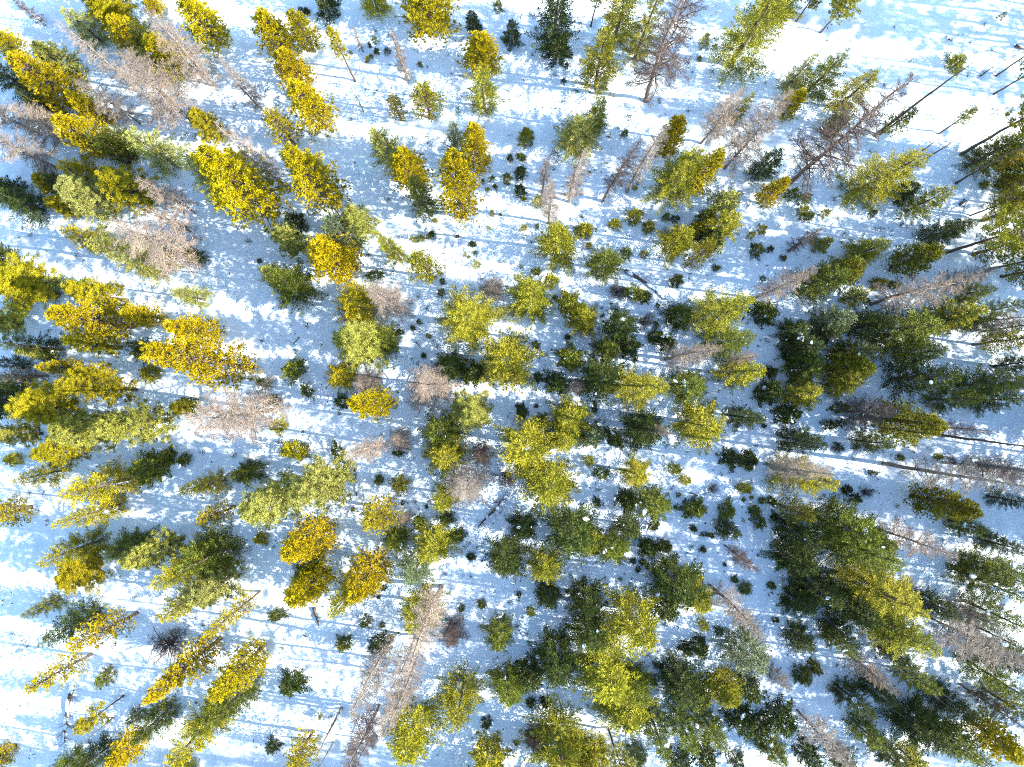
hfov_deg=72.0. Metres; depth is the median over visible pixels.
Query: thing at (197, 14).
pine tree
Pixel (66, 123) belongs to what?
pine tree
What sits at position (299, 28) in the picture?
pine tree
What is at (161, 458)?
fir tree
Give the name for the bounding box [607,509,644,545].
fir tree
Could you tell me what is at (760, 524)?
fir sapling
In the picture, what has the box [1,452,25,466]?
fir tree
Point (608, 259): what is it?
fir tree
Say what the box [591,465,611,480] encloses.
fir sapling
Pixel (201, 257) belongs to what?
fir tree
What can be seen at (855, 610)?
fir tree
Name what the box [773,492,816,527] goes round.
pine tree
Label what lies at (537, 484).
fir tree
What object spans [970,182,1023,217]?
pine tree
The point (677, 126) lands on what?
pine tree
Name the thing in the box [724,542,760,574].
dead tree
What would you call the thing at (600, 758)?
fir tree
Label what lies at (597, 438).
fir tree
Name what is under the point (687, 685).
fir tree
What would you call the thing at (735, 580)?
fir sapling
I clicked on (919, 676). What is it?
fir tree
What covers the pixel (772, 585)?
fir sapling
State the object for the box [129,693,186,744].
fir tree
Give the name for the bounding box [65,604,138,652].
pine tree
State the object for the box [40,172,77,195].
fir tree
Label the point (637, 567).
fir sapling
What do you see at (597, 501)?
fir sapling
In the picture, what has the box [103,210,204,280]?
dead tree
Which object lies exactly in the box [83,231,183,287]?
fir tree
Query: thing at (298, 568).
fir tree
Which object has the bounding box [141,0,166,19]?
pine tree
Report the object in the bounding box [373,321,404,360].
fir tree
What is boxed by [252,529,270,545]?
fir tree
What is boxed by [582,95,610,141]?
fir tree
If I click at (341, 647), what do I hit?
fir sapling
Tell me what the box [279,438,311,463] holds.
fir tree
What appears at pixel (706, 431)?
fir tree
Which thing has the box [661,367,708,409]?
fir tree
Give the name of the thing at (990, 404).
fir tree
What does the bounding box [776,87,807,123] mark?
pine tree
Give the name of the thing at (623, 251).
fir sapling
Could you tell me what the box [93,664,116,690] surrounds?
fir tree
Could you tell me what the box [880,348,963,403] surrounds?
fir tree
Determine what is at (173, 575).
fir tree
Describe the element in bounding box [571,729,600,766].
fir tree
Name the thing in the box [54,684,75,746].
fallen log
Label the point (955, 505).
pine tree
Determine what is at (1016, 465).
dead tree
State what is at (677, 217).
fir sapling
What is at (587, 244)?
fir sapling
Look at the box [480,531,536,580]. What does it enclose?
fir tree
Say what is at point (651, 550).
fir tree
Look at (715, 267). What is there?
fir sapling
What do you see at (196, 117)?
pine tree
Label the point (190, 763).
fir tree
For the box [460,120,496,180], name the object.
pine tree
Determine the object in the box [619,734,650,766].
fir tree
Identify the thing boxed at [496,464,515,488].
dead bush
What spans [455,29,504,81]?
pine tree
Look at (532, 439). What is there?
fir tree
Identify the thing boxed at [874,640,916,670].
fir tree
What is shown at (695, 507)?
fir tree
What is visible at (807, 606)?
fir tree
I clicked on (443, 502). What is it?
fir tree
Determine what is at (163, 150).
fir tree
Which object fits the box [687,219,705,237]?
fir tree
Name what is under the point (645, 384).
fir tree
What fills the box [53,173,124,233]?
pine tree
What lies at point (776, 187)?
pine tree
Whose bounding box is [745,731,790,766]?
fir tree
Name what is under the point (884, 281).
fir tree
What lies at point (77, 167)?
fir tree
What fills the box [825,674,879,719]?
fir tree
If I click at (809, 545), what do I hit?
fir tree
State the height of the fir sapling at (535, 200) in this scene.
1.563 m
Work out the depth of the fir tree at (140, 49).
47.65 m
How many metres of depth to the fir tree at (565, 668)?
46.63 m
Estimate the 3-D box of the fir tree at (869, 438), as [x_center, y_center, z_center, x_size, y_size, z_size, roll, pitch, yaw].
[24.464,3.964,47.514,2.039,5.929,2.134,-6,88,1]
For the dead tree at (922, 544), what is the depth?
44.89 m
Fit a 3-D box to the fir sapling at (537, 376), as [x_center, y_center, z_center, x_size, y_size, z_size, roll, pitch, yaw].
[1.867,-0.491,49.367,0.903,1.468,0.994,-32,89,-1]
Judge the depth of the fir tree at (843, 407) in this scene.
49.38 m
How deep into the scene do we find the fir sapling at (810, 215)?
49.62 m
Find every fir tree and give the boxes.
[0,61,58,118]
[0,175,36,206]
[0,184,52,230]
[0,241,20,267]
[0,331,66,362]
[0,353,36,372]
[0,369,35,394]
[0,383,22,419]
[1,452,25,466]
[9,460,72,488]
[13,85,73,125]
[20,591,70,618]
[35,521,112,568]
[37,595,110,647]
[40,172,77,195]
[43,273,98,302]
[49,741,93,766]
[51,495,132,528]
[55,156,104,190]
[55,455,149,510]
[59,221,116,255]
[60,6,112,52]
[71,731,119,766]
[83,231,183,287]
[84,0,138,30]
[85,131,141,168]
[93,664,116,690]
[99,124,140,162]
[104,524,159,561]
[122,125,190,181]
[124,335,158,354]
[125,704,145,726]
[126,20,175,62]
[127,446,173,489]
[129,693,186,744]
[137,45,183,87]
[147,531,232,591]
[155,578,200,623]
[156,444,177,467]
[167,752,200,766]
[170,285,213,312]
[175,452,192,466]
[175,521,252,579]
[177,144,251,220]
[178,466,233,500]
[181,245,209,266]
[190,696,236,740]
[204,669,266,729]
[230,453,269,489]
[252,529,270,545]
[255,377,273,389]
[257,261,281,283]
[262,393,280,407]
[266,258,328,315]
[269,413,289,436]
[278,667,313,698]
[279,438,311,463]
[282,210,308,241]
[292,549,330,580]
[314,0,342,25]
[317,211,371,262]
[325,359,361,394]
[326,570,365,618]
[331,277,386,327]
[358,0,394,23]
[366,629,398,656]
[367,126,400,175]
[373,230,410,267]
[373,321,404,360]
[379,693,451,766]
[380,523,416,555]
[392,542,433,588]
[397,579,451,635]
[405,175,444,222]
[409,517,463,569]
[411,512,425,530]
[417,409,471,453]
[420,434,470,479]
[426,480,462,515]
[431,347,471,385]
[434,284,513,359]
[436,509,456,527]
[436,659,486,732]
[441,118,468,167]
[450,524,467,543]
[459,358,487,388]
[464,10,482,32]
[466,62,504,121]
[467,730,516,766]
[474,326,548,394]
[476,610,519,652]
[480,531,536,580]
[482,657,531,708]
[491,412,566,483]
[500,18,525,50]
[502,271,555,324]
[503,504,538,539]
[512,651,543,692]
[513,454,581,516]
[515,692,593,766]
[516,126,533,148]
[523,0,580,61]
[523,545,564,585]
[527,616,584,690]
[528,218,579,277]
[532,501,602,568]
[533,578,567,611]
[539,389,593,440]
[540,272,559,289]
[541,33,572,69]
[542,368,571,397]
[544,428,582,454]
[550,340,586,374]
[555,286,580,318]
[563,299,601,338]
[564,573,607,618]
[564,601,612,655]
[567,620,645,706]
[569,515,607,556]
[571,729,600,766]
[572,222,594,238]
[575,351,628,404]
[578,419,606,450]
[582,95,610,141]
[582,728,616,766]
[583,243,626,286]
[587,335,621,363]
[589,581,660,656]
[590,670,659,737]
[592,521,633,565]
[594,302,640,350]
[602,425,626,450]
[603,364,670,414]
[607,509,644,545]
[614,402,666,456]
[614,452,652,492]
[614,487,637,515]
[618,334,643,358]
[619,282,645,303]
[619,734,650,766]
[624,657,652,708]
[627,479,673,523]
[637,536,659,559]
[637,700,673,765]
[639,289,651,304]
[639,542,706,611]
[640,146,706,215]
[645,327,663,346]
[649,221,697,269]
[652,593,679,624]
[653,649,707,711]
[655,537,672,553]
[655,700,701,757]
[656,300,696,336]
[657,334,677,355]
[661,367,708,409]
[662,397,726,455]
[665,743,694,766]
[667,274,683,288]
[671,678,712,713]
[675,563,717,616]
[676,495,708,519]
[676,639,692,656]
[679,284,756,342]
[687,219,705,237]
[689,631,709,661]
[691,705,729,752]
[691,729,721,766]
[693,207,744,253]
[693,226,723,258]
[694,204,718,222]
[694,323,757,362]
[705,0,795,88]
[706,185,741,215]
[707,352,767,393]
[709,612,771,678]
[713,517,742,540]
[715,446,745,473]
[716,495,735,523]
[718,702,759,740]
[720,401,767,433]
[721,91,754,127]
[725,746,746,766]
[731,668,765,704]
[740,447,758,466]
[744,146,786,184]
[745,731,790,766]
[748,298,781,329]
[749,375,785,408]
[749,713,774,744]
[755,690,797,738]
[757,532,821,581]
[760,0,802,31]
[761,448,841,498]
[765,365,778,380]
[768,316,810,348]
[768,508,825,556]
[769,401,803,426]
[774,332,825,369]
[775,371,823,412]
[775,421,827,454]
[775,576,818,617]
[776,52,819,94]
[777,340,827,386]
[777,614,817,655]
[782,554,845,612]
[783,259,852,310]
[786,52,849,106]
[790,664,813,687]
[790,730,825,766]
[798,487,885,548]
[804,302,857,344]
[806,657,823,676]
[809,236,833,254]
[809,321,849,349]
[813,608,861,650]
[814,515,906,577]
[816,624,862,660]
[817,573,885,630]
[819,377,861,400]
[822,68,879,124]
[822,112,850,137]
[822,336,882,366]
[823,549,933,623]
[824,742,857,766]
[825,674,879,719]
[826,400,850,413]
[828,509,898,554]
[835,147,933,214]
[838,284,869,308]
[840,235,892,271]
[841,307,895,344]
[842,706,888,752]
[847,427,898,455]
[847,587,942,661]
[847,666,898,708]
[857,301,945,362]
[861,729,908,766]
[864,608,917,646]
[868,277,888,292]
[873,685,955,757]
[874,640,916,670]
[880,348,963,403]
[881,179,921,207]
[886,658,943,695]
[891,736,929,766]
[892,337,949,370]
[896,184,957,224]
[906,581,962,622]
[908,699,983,766]
[909,293,989,336]
[911,217,971,246]
[918,382,988,415]
[919,676,981,723]
[931,718,993,766]
[939,363,1023,401]
[940,546,1023,603]
[942,512,993,538]
[943,218,982,240]
[944,52,968,76]
[947,542,1023,589]
[948,306,999,334]
[949,639,1023,703]
[952,280,998,307]
[954,133,1023,180]
[956,585,1023,633]
[962,386,1023,417]
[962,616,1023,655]
[966,669,1023,721]
[970,527,1023,556]
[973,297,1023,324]
[974,318,1023,343]
[974,632,1023,678]
[983,484,1023,509]
[984,553,1023,581]
[988,352,1023,376]
[993,159,1023,193]
[996,640,1023,668]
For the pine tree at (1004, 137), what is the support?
on the ground
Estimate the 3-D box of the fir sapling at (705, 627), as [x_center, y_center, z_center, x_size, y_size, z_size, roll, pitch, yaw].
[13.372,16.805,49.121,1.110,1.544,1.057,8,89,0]
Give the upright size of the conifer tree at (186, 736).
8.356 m
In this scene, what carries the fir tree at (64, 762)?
on the ground
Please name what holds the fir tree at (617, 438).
on the ground
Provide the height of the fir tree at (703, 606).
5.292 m
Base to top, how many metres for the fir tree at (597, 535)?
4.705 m
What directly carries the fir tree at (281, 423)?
on the ground
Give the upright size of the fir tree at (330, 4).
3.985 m
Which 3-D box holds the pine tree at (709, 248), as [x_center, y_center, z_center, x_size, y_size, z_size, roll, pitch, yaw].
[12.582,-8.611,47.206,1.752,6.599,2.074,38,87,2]
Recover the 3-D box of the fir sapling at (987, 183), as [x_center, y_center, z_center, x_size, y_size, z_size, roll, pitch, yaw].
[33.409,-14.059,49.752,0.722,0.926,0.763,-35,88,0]
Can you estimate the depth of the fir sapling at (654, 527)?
49.22 m
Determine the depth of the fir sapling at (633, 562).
49.34 m
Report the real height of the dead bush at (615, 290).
1.340 m
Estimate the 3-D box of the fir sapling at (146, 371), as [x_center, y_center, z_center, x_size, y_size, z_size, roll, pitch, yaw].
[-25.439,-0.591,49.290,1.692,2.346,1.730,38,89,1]
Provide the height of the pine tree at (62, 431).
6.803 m
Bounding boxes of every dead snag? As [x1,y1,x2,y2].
[80,717,113,745]
[312,707,342,765]
[319,741,333,765]
[352,92,363,111]
[874,61,973,135]
[877,736,907,764]
[921,688,967,720]
[925,136,960,157]
[938,434,1023,446]
[955,145,1023,183]
[995,56,1023,76]
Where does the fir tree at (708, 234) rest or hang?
on the ground
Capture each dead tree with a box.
[0,99,43,145]
[0,126,61,176]
[0,366,48,383]
[8,100,78,152]
[14,0,46,26]
[55,19,139,92]
[75,77,142,128]
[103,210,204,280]
[114,46,208,132]
[134,176,197,217]
[139,5,224,96]
[144,205,193,234]
[181,376,295,447]
[215,119,290,190]
[217,57,269,113]
[340,703,391,766]
[345,434,390,461]
[347,633,399,723]
[351,24,363,51]
[351,364,384,393]
[366,279,416,323]
[376,662,424,740]
[386,633,421,696]
[388,424,418,453]
[389,28,412,82]
[397,508,413,526]
[402,584,450,679]
[405,361,461,418]
[437,610,471,648]
[444,455,496,510]
[468,438,496,467]
[477,273,510,302]
[521,720,545,752]
[534,154,552,196]
[534,177,563,226]
[558,146,591,202]
[565,377,584,395]
[601,135,642,202]
[623,121,671,192]
[624,0,708,107]
[641,423,672,436]
[659,339,724,374]
[696,86,745,145]
[709,579,767,639]
[719,87,794,179]
[721,348,759,370]
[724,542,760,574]
[754,265,819,304]
[763,449,835,487]
[765,659,793,692]
[786,71,919,200]
[787,227,823,254]
[791,708,856,766]
[832,392,898,434]
[839,648,900,697]
[869,269,988,317]
[877,514,960,562]
[881,452,1023,497]
[923,597,1023,672]
[930,414,994,439]
[933,264,1001,296]
[941,451,1023,486]
[941,593,1003,629]
[959,308,1023,336]
[959,683,1023,732]
[972,452,1023,480]
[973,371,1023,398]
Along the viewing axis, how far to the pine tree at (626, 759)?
44.63 m
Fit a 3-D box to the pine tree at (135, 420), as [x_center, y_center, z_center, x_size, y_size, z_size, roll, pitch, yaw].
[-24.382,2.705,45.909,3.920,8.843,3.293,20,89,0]
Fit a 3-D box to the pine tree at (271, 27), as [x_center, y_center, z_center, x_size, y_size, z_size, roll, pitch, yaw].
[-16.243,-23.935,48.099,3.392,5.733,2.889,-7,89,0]
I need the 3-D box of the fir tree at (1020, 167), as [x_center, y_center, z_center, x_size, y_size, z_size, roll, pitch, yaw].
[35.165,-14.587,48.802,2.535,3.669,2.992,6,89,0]
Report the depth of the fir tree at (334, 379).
48.03 m
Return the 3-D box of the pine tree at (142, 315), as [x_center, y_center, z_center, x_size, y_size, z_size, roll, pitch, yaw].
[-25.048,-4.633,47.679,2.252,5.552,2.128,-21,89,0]
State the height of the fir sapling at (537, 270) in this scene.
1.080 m
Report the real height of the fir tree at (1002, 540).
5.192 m
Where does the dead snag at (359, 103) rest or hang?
on the ground
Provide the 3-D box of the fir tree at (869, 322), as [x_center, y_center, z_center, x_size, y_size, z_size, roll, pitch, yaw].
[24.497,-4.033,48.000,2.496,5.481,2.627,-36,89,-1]
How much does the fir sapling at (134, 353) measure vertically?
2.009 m
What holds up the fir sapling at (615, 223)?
on the ground
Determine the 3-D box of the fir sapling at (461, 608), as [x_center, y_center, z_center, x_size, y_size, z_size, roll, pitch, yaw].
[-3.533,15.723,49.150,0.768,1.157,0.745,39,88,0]
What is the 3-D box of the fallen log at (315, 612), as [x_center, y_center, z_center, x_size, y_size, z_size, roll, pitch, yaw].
[-13.543,16.363,49.257,1.424,0.353,0.981,32,89,1]
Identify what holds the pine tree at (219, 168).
on the ground
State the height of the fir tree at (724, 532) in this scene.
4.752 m
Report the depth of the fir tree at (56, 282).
46.78 m
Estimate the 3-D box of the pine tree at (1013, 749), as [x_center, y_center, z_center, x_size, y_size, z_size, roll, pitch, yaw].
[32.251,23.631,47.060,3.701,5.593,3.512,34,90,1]
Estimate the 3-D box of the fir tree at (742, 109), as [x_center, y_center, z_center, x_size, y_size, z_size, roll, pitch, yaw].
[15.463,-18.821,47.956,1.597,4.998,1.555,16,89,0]
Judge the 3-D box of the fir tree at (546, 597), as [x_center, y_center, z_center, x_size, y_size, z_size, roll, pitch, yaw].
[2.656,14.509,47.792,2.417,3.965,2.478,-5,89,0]
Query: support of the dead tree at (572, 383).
on the ground
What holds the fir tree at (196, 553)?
on the ground
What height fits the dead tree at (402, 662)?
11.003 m
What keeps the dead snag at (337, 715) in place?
on the ground
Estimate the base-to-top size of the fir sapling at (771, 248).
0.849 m
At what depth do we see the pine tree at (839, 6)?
46.85 m
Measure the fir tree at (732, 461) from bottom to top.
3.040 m
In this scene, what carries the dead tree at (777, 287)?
on the ground
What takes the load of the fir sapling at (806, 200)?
on the ground
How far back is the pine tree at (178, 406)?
47.58 m
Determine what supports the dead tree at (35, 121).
on the ground
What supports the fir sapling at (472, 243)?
on the ground
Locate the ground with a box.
[0,0,1023,766]
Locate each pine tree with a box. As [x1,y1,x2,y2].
[0,28,29,59]
[0,251,61,321]
[0,307,27,340]
[0,421,43,448]
[0,491,39,526]
[0,737,19,766]
[3,49,91,115]
[3,378,82,428]
[13,344,59,362]
[23,647,92,694]
[27,436,93,467]
[28,39,88,88]
[30,169,59,195]
[34,354,84,378]
[42,193,81,221]
[44,296,139,349]
[46,407,115,453]
[49,111,122,164]
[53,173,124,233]
[53,368,138,407]
[53,544,113,596]
[59,329,125,358]
[60,275,132,311]
[63,89,119,131]
[64,360,118,385]
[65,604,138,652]
[72,694,124,735]
[81,0,138,35]
[91,396,181,448]
[93,164,164,218]
[103,723,149,766]
[104,12,150,63]
[116,525,186,570]
[117,300,168,329]
[138,331,261,393]
[140,29,193,84]
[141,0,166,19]
[141,630,226,705]
[163,311,227,348]
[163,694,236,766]
[168,393,203,418]
[174,0,233,56]
[181,558,249,610]
[187,106,230,146]
[189,140,294,233]
[195,495,236,529]
[202,590,261,637]
[206,636,271,703]
[237,466,304,530]
[251,6,300,62]
[261,106,305,147]
[270,222,310,261]
[272,45,317,90]
[278,141,352,216]
[278,508,341,566]
[281,554,340,610]
[283,723,321,766]
[285,8,327,54]
[285,77,341,142]
[291,450,358,514]
[303,231,367,288]
[324,25,355,81]
[331,313,396,373]
[339,203,381,240]
[343,544,397,605]
[346,382,399,425]
[357,491,405,534]
[386,93,406,122]
[386,473,412,496]
[387,144,435,200]
[395,0,462,46]
[405,248,449,286]
[408,80,448,121]
[434,146,485,229]
[444,387,494,432]
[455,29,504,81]
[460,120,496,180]
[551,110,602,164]
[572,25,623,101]
[590,0,603,26]
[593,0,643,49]
[605,726,637,766]
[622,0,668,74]
[651,113,689,160]
[682,237,716,271]
[683,146,725,198]
[695,664,746,708]
[752,176,791,211]
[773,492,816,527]
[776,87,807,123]
[795,0,822,21]
[816,252,867,294]
[818,344,878,393]
[819,0,861,33]
[865,394,950,447]
[879,105,918,136]
[883,241,947,281]
[903,478,983,525]
[938,105,978,134]
[945,201,1023,255]
[957,705,1023,766]
[960,94,1023,155]
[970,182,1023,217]
[971,223,1023,270]
[972,128,1023,168]
[972,327,1023,356]
[980,191,1023,227]
[990,142,1023,172]
[990,170,1019,192]
[990,251,1023,269]
[993,59,1023,94]
[997,169,1023,198]
[1000,256,1023,290]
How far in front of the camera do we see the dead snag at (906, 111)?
45.26 m
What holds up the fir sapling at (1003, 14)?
on the ground
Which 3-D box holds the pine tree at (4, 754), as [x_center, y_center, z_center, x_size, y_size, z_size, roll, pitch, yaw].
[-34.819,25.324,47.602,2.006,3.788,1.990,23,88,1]
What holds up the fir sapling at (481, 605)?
on the ground
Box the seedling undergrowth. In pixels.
[1,12,1023,756]
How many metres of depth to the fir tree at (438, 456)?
47.25 m
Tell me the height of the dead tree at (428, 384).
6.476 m
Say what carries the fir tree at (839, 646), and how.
on the ground
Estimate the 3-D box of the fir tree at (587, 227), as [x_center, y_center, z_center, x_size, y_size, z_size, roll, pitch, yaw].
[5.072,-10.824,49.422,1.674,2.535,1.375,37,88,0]
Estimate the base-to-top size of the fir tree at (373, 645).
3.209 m
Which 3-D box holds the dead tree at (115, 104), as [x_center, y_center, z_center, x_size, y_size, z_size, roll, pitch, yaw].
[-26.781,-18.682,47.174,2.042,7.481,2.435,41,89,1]
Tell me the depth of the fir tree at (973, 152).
47.89 m
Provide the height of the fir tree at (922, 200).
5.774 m
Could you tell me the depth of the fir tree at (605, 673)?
46.33 m
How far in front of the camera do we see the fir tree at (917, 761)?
48.30 m
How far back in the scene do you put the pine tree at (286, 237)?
47.19 m
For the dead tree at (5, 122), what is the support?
on the ground
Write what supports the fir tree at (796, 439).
on the ground
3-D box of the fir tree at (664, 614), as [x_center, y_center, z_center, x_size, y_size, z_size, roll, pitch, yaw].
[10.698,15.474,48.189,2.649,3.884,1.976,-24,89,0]
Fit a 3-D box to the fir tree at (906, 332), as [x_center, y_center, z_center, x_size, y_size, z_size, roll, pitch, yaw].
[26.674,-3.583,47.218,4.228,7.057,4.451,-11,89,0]
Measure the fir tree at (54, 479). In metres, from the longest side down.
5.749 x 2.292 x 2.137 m
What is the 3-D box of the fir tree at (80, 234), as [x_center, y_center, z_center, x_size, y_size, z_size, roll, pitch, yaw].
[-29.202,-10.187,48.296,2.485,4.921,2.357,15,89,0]
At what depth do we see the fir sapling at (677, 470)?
49.00 m
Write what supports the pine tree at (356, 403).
on the ground
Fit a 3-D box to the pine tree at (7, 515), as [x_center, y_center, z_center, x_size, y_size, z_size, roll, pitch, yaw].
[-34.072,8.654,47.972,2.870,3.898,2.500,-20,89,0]
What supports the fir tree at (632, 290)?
on the ground
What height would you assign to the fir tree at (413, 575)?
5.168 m
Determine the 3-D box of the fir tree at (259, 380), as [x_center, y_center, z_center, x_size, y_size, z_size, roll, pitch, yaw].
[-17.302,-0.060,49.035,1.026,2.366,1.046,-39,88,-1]
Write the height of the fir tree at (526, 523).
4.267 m
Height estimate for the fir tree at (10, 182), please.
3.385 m
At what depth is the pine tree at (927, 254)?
47.28 m
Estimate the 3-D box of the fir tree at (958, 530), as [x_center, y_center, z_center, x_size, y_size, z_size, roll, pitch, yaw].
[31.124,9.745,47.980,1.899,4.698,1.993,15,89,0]
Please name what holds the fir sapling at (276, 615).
on the ground
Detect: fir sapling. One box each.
[129,344,149,366]
[138,362,165,385]
[264,733,284,755]
[267,607,291,622]
[280,356,308,385]
[299,382,316,399]
[302,7,310,15]
[330,438,346,461]
[334,391,348,410]
[335,633,354,653]
[353,237,365,248]
[359,613,373,628]
[364,269,386,282]
[371,35,379,44]
[373,472,383,485]
[383,47,391,54]
[391,449,406,457]
[396,328,404,335]
[416,234,425,243]
[436,288,445,298]
[438,277,445,285]
[457,604,465,612]
[466,551,475,561]
[468,241,476,247]
[471,259,480,269]
[476,598,487,609]
[480,714,493,729]
[493,0,505,13]
[502,172,513,185]
[507,153,513,161]
[513,165,528,182]
[514,183,528,199]
[515,152,527,161]
[515,401,528,421]
[518,224,527,232]
[524,605,536,617]
[525,695,537,708]
[530,194,544,208]
[530,267,541,275]
[531,341,540,349]
[532,412,547,426]
[533,371,543,383]
[538,695,550,708]
[579,454,595,467]
[584,242,591,249]
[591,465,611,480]
[592,496,601,508]
[607,218,622,231]
[619,246,633,262]
[621,128,628,139]
[622,207,644,226]
[626,355,637,362]
[629,557,636,564]
[634,565,640,573]
[638,249,649,259]
[638,750,647,765]
[639,557,646,565]
[641,219,656,235]
[646,674,659,688]
[647,520,660,531]
[661,212,670,222]
[663,460,683,475]
[669,215,679,222]
[678,473,691,485]
[688,524,697,532]
[697,616,709,631]
[698,32,711,49]
[700,545,706,552]
[707,532,715,537]
[711,625,723,636]
[713,264,719,271]
[730,574,739,583]
[733,481,753,493]
[736,579,752,595]
[745,462,753,471]
[746,231,755,240]
[747,503,761,515]
[748,511,766,531]
[749,242,766,259]
[755,223,767,235]
[758,496,765,503]
[765,494,777,506]
[766,245,774,252]
[766,582,776,590]
[769,512,778,521]
[771,616,779,622]
[780,255,787,260]
[781,186,799,201]
[796,192,812,204]
[796,203,810,220]
[799,211,814,222]
[818,208,831,220]
[819,418,838,432]
[831,441,844,452]
[833,418,846,428]
[840,484,853,493]
[845,493,862,504]
[867,209,877,219]
[887,280,903,290]
[896,452,905,460]
[933,453,943,461]
[978,179,989,189]
[996,11,1006,21]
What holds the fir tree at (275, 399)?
on the ground
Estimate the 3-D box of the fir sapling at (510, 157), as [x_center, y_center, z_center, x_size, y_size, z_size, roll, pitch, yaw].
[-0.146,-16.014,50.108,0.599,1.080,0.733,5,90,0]
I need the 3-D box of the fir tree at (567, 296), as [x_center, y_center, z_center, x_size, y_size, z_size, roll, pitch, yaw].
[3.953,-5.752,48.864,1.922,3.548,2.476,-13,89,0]
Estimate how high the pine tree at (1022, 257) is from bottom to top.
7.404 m
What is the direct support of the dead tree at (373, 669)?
on the ground
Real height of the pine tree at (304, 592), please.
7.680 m
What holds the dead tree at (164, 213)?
on the ground
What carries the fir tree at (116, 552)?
on the ground
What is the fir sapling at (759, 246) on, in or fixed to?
on the ground
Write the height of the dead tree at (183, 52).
10.325 m
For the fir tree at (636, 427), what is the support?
on the ground
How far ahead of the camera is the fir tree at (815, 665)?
48.92 m
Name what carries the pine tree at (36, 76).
on the ground
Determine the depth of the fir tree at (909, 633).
45.08 m
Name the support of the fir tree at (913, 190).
on the ground
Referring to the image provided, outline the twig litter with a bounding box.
[1,2,1023,766]
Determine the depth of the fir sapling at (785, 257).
49.91 m
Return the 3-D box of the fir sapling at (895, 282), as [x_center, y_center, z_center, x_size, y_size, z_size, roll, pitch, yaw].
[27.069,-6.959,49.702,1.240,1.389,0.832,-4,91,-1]
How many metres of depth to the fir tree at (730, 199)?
48.56 m
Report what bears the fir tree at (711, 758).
on the ground
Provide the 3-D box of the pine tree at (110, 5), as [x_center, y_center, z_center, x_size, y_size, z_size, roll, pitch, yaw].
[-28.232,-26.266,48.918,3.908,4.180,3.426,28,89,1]
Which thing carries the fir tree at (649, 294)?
on the ground
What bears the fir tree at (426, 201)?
on the ground
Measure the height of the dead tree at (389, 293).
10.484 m
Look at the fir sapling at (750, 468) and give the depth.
49.55 m
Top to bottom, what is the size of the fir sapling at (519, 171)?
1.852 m
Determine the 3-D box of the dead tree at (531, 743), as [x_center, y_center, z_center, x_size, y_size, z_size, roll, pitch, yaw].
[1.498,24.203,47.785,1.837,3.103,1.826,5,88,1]
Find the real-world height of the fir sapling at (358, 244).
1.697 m
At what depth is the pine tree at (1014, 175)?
48.69 m
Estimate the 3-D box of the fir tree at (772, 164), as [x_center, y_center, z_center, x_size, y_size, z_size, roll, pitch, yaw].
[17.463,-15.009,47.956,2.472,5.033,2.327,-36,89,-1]
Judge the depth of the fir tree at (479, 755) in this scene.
47.83 m
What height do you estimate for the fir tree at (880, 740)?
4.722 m
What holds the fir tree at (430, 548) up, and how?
on the ground
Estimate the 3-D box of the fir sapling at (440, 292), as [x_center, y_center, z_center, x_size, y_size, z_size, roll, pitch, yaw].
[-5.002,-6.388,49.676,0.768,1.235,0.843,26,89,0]
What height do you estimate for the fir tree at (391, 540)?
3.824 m
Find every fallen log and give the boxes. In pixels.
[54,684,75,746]
[308,607,327,625]
[353,468,363,496]
[477,490,512,531]
[624,269,666,299]
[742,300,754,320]
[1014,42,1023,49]
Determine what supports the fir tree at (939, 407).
on the ground
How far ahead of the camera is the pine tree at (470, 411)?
46.68 m
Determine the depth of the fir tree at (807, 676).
48.60 m
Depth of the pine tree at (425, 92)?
47.62 m
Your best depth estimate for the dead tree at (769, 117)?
44.41 m
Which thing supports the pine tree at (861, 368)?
on the ground
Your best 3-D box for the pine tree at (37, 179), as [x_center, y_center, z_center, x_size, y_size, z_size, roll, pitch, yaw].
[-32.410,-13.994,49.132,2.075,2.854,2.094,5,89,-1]
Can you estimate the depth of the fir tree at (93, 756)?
47.55 m
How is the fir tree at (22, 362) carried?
on the ground
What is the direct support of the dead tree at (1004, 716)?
on the ground
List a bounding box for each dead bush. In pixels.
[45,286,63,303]
[144,626,192,666]
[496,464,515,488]
[604,284,625,302]
[637,311,654,331]
[707,483,718,493]
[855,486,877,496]
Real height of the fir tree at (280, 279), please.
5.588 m
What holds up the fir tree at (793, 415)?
on the ground
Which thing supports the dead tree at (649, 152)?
on the ground
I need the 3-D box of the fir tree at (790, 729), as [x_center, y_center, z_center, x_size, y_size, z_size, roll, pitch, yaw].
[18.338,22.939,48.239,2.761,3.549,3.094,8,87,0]
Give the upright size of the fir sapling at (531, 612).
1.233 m
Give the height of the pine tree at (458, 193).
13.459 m
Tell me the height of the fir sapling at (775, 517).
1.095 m
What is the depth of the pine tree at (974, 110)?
47.13 m
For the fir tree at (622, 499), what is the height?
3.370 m
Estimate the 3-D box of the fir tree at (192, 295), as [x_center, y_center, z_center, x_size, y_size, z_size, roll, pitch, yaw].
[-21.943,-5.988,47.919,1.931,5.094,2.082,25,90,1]
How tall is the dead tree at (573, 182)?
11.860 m
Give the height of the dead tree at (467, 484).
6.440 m
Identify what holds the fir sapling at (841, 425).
on the ground
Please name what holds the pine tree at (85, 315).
on the ground
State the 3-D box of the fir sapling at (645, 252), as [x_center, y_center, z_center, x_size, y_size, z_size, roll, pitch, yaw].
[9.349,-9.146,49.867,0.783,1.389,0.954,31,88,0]
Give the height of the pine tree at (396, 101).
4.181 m
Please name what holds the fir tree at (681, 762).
on the ground
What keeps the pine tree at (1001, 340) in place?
on the ground
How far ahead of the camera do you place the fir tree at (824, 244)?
49.23 m
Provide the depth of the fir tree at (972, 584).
47.10 m

